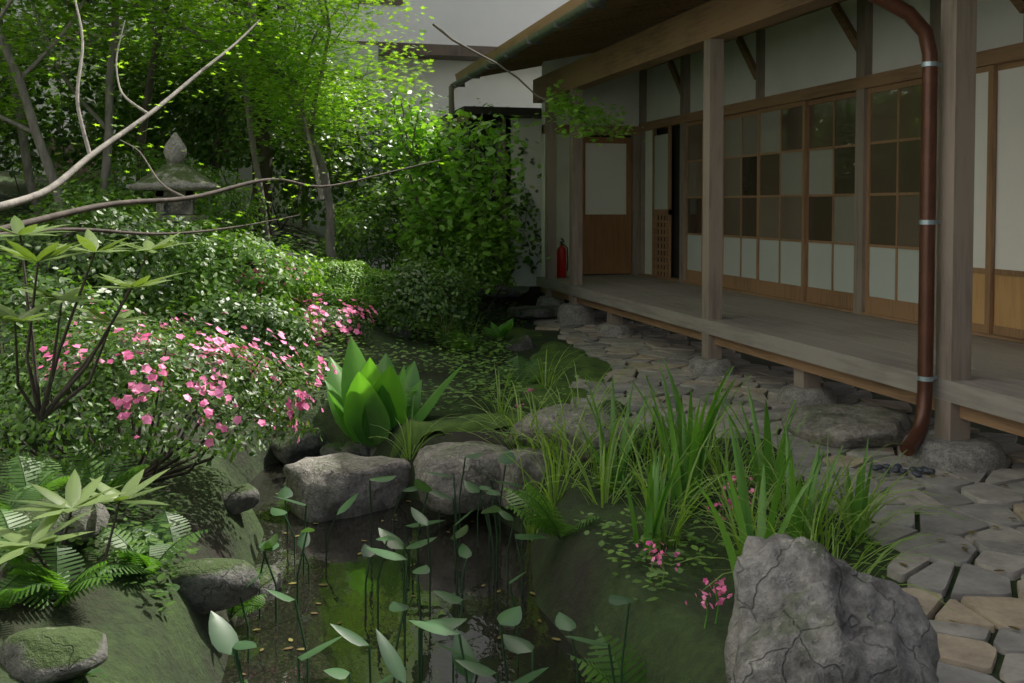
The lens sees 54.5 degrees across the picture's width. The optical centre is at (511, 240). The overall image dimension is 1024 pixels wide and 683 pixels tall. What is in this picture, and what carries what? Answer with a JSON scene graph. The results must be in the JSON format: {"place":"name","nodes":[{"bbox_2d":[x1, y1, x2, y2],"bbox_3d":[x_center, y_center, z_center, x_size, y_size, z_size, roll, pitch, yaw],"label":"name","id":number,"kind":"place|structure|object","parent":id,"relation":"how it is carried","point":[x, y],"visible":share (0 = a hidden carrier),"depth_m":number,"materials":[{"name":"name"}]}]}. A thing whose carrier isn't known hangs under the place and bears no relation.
{"place":"outdoors","nodes":[
{"label":"outdoors","id":0,"kind":"place"},
{"bbox_2d":[222,462,600,682],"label":"water","id":1,"kind":"structure","parent":0,"point":[341,570],"depth_m":4.25,"materials":[{"name":"green liquid"}]},
{"bbox_2d":[209,441,633,682],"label":"water plants","id":2,"kind":"object","parent":1,"relation":"in","point":[223,636],"visible":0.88,"depth_m":3.49,"materials":[{"name":"green plant"}]},
{"bbox_2d":[242,316,1023,674],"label":"fallen leaves","id":3,"kind":"object","parent":1,"relation":"on","point":[674,416],"visible":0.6,"depth_m":4.41,"materials":[{"name":"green plant"}]},
{"bbox_2d":[0,170,1023,682],"bbox_3d":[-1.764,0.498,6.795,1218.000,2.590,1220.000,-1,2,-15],"label":"ground","id":4,"kind":"structure","parent":0,"point":[668,636],"depth_m":4.20,"materials":[{"name":"green plant"}]},
{"bbox_2d":[0,215,196,563],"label":"rhododendron leaves","id":5,"kind":"object","parent":4,"relation":"on","point":[25,538],"visible":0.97,"depth_m":3.63,"materials":[{"name":"green plant"}]},
{"bbox_2d":[129,132,220,292],"bbox_3d":[-2.938,-0.213,8.700,0.770,1.450,0.770,-1,2,-15],"label":"lantern","id":6,"kind":"object","parent":4,"relation":"on","point":[175,173],"visible":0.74,"depth_m":8.55,"materials":[{"name":"stone"}]},
{"bbox_2d":[9,0,496,258],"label":"wood","id":7,"kind":"object","parent":4,"relation":"on","point":[448,52],"visible":0.01,"depth_m":18.47,"materials":[{"name":"brown wood"}]},
{"bbox_2d":[0,0,541,682],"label":"shrub","id":8,"kind":"object","parent":4,"relation":"on","point":[100,392],"depth_m":7.25,"materials":[{"name":"green plant"}]},
{"bbox_2d":[0,0,568,276],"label":"buildings","id":9,"kind":"structure","parent":4,"relation":"on","point":[494,23],"depth_m":19.12,"materials":[{"name":"white paint"}]},
{"bbox_2d":[0,0,613,331],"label":"tree branches","id":10,"kind":"object","parent":4,"relation":"on","point":[263,174],"visible":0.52,"depth_m":9.92,"materials":[{"name":"brown wood"}]},
{"bbox_2d":[40,0,395,129],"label":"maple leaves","id":11,"kind":"object","parent":10,"relation":"attached to","point":[140,56],"visible":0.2,"depth_m":12.41,"materials":[{"name":"green plant"}]},
{"bbox_2d":[0,0,450,259],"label":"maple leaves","id":12,"kind":"object","parent":10,"relation":"attached to","point":[220,35],"visible":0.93,"depth_m":9.89,"materials":[{"name":"green plant"}]},
{"bbox_2d":[359,29,645,300],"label":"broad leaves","id":13,"kind":"object","parent":10,"relation":"attached to","point":[446,200],"visible":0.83,"depth_m":10.57,"materials":[{"name":"green plant"}]},
{"bbox_2d":[0,217,631,682],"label":"mossy rocks","id":14,"kind":"object","parent":4,"relation":"on","point":[66,653],"visible":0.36,"depth_m":3.64,"materials":[{"name":"stone"}]},
{"bbox_2d":[0,329,646,682],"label":"ferns","id":15,"kind":"object","parent":4,"relation":"on","point":[37,581],"visible":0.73,"depth_m":3.65,"materials":[{"name":"green plant"}]},
{"bbox_2d":[287,257,404,310],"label":"bright shrub leaves","id":16,"kind":"object","parent":4,"relation":"on","point":[352,268],"visible":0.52,"depth_m":9.27,"materials":[{"name":"green plant"}]},
{"bbox_2d":[277,318,512,446],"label":"leaves","id":17,"kind":"object","parent":4,"relation":"on","point":[362,394],"visible":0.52,"depth_m":6.31,"materials":[{"name":"green plant"}]},
{"bbox_2d":[37,247,753,608],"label":"flowers","id":18,"kind":"object","parent":4,"relation":"on","point":[141,387],"visible":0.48,"depth_m":4.48,"materials":[{"name":"pink plant"}]},
{"bbox_2d":[219,323,611,458],"bbox_3d":[-0.118,1.111,8.680,3.040,0.580,5.542,1,2,25],"label":"moss","id":19,"kind":"object","parent":4,"relation":"on","point":[593,368],"visible":0.44,"depth_m":7.33,"materials":[{"name":"green plant"}]},
{"bbox_2d":[10,139,885,600],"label":"shrub leaves","id":20,"kind":"object","parent":4,"relation":"on","point":[242,247],"visible":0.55,"depth_m":8.14,"materials":[{"name":"green plant"}]},
{"bbox_2d":[187,311,966,611],"bbox_3d":[-0.459,1.035,6.163,3.026,0.910,7.002,-1,2,-21],"label":"sedge","id":21,"kind":"object","parent":4,"relation":"on","point":[603,478],"visible":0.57,"depth_m":4.63,"materials":[{"name":"green plant"}]},
{"bbox_2d":[283,404,912,522],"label":"boulders","id":22,"kind":"object","parent":4,"relation":"on","point":[325,488],"visible":0.63,"depth_m":5.45,"materials":[{"name":"grey stone"}]},
{"bbox_2d":[278,249,939,682],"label":"rocks","id":23,"kind":"object","parent":4,"relation":"on","point":[806,609],"visible":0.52,"depth_m":2.56,"materials":[{"name":"grey stone"}]},
{"bbox_2d":[582,357,872,628],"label":"iris blades","id":24,"kind":"object","parent":4,"relation":"on","point":[741,509],"visible":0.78,"depth_m":4.25,"materials":[{"name":"green plant"}]},
{"bbox_2d":[464,0,1023,285],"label":"plaster","id":25,"kind":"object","parent":4,"relation":"on","point":[815,48],"visible":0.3,"depth_m":10.76,"materials":[{"name":"white paint"}]},
{"bbox_2d":[427,106,541,137],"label":"roof","id":26,"kind":"structure","parent":25,"relation":"attached to","point":[478,111],"depth_m":13.02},
{"bbox_2d":[536,296,1005,476],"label":"foundation stones","id":27,"kind":"object","parent":4,"relation":"on","point":[976,453],"visible":0.62,"depth_m":6.75,"materials":[{"name":"grey stone"}]},
{"bbox_2d":[449,0,1023,440],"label":"posts","id":28,"kind":"object","parent":27,"relation":"on","point":[953,24],"visible":0.55,"depth_m":8.04,"materials":[{"name":"brown wood"}]},
{"bbox_2d":[435,0,1023,436],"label":"beams","id":29,"kind":"structure","parent":28,"relation":"on","point":[617,38],"depth_m":9.16,"materials":[{"name":"brown wood"}]},
{"bbox_2d":[450,0,607,88],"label":"gutter","id":30,"kind":"object","parent":29,"relation":"attached to","point":[568,18],"visible":0.98,"depth_m":9.41,"materials":[{"name":"brown metal"}]},
{"bbox_2d":[582,137,631,273],"bbox_3d":[1.241,-0.456,13.199,0.720,1.810,0.035,-1,2,-15],"label":"end door","id":31,"kind":"structure","parent":29,"relation":"attached to","point":[606,243],"depth_m":13.21,"materials":[{"name":"brown wood"}]},
{"bbox_2d":[536,275,1023,422],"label":"deck","id":32,"kind":"structure","parent":29,"relation":"on","point":[881,350],"depth_m":7.24,"materials":[{"name":"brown wood"}]},
{"bbox_2d":[557,246,565,277],"bbox_3d":[0.640,0.276,12.874,0.124,0.410,0.121,-1,2,-15],"label":"extinguisher","id":33,"kind":"object","parent":32,"relation":"on","point":[561,261],"visible":1,"depth_m":12.82,"materials":[{"name":"red metal"}]},
{"bbox_2d":[560,238,567,270],"bbox_3d":[0.684,0.188,12.846,0.110,0.428,0.110,-1,2,-15],"label":"extinguisher hose","id":34,"kind":"object","parent":33,"relation":"attached to","point":[561,242],"visible":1,"depth_m":12.88,"materials":[{"name":"rubber"}]},
{"bbox_2d":[482,126,679,277],"bbox_3d":[1.956,-0.439,11.571,1.589,1.930,8.309,-1,2,-30],"label":"dark interior","id":35,"kind":"object","parent":32,"relation":"on","point":[675,206],"visible":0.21,"depth_m":12.53,"materials":[{"name":"black"}]},
{"bbox_2d":[652,60,1023,338],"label":"window frames","id":36,"kind":"structure","parent":29,"relation":"attached to","point":[895,308],"depth_m":9.08,"materials":[{"name":"brown wood"}]},
{"bbox_2d":[654,134,918,302],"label":"lower door panels","id":37,"kind":"object","parent":36,"relation":"attached to","point":[882,275],"visible":0.81,"depth_m":9.40,"materials":[{"name":"white paper"}]},
{"bbox_2d":[688,85,920,246],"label":"window panes","id":38,"kind":"structure","parent":36,"relation":"attached to","point":[883,171],"depth_m":9.18,"materials":[{"name":"clear glass"}]},
{"bbox_2d":[585,66,1023,270],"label":"shoji paper panel","id":39,"kind":"object","parent":36,"relation":"attached to","point":[605,178],"visible":0.73,"depth_m":7.01,"materials":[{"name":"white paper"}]},
{"bbox_2d":[972,273,1023,329],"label":"wooden door panels","id":40,"kind":"object","parent":36,"relation":"attached to","point":[1008,301],"visible":0.53,"depth_m":6.96,"materials":[{"name":"brown wood"}]},
{"bbox_2d":[868,0,937,455],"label":"downpipe","id":41,"kind":"object","parent":29,"relation":"attached to","point":[922,29],"visible":0.99,"depth_m":5.30,"materials":[{"name":"brown metal"}]},
{"bbox_2d":[916,61,941,381],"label":"pipe brackets","id":42,"kind":"object","parent":41,"relation":"attached to","point":[929,222],"visible":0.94,"depth_m":5.31,"materials":[{"name":"silver metal"}]},
{"bbox_2d":[525,310,1023,682],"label":"path stones","id":43,"kind":"object","parent":4,"relation":"on","point":[987,605],"visible":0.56,"depth_m":4.70,"materials":[{"name":"grey stone"}]},
{"bbox_2d":[872,463,934,476],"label":"pebbles","id":44,"kind":"object","parent":43,"relation":"on","point":[898,468],"visible":0.94,"depth_m":5.06,"materials":[{"name":"grey stone"}]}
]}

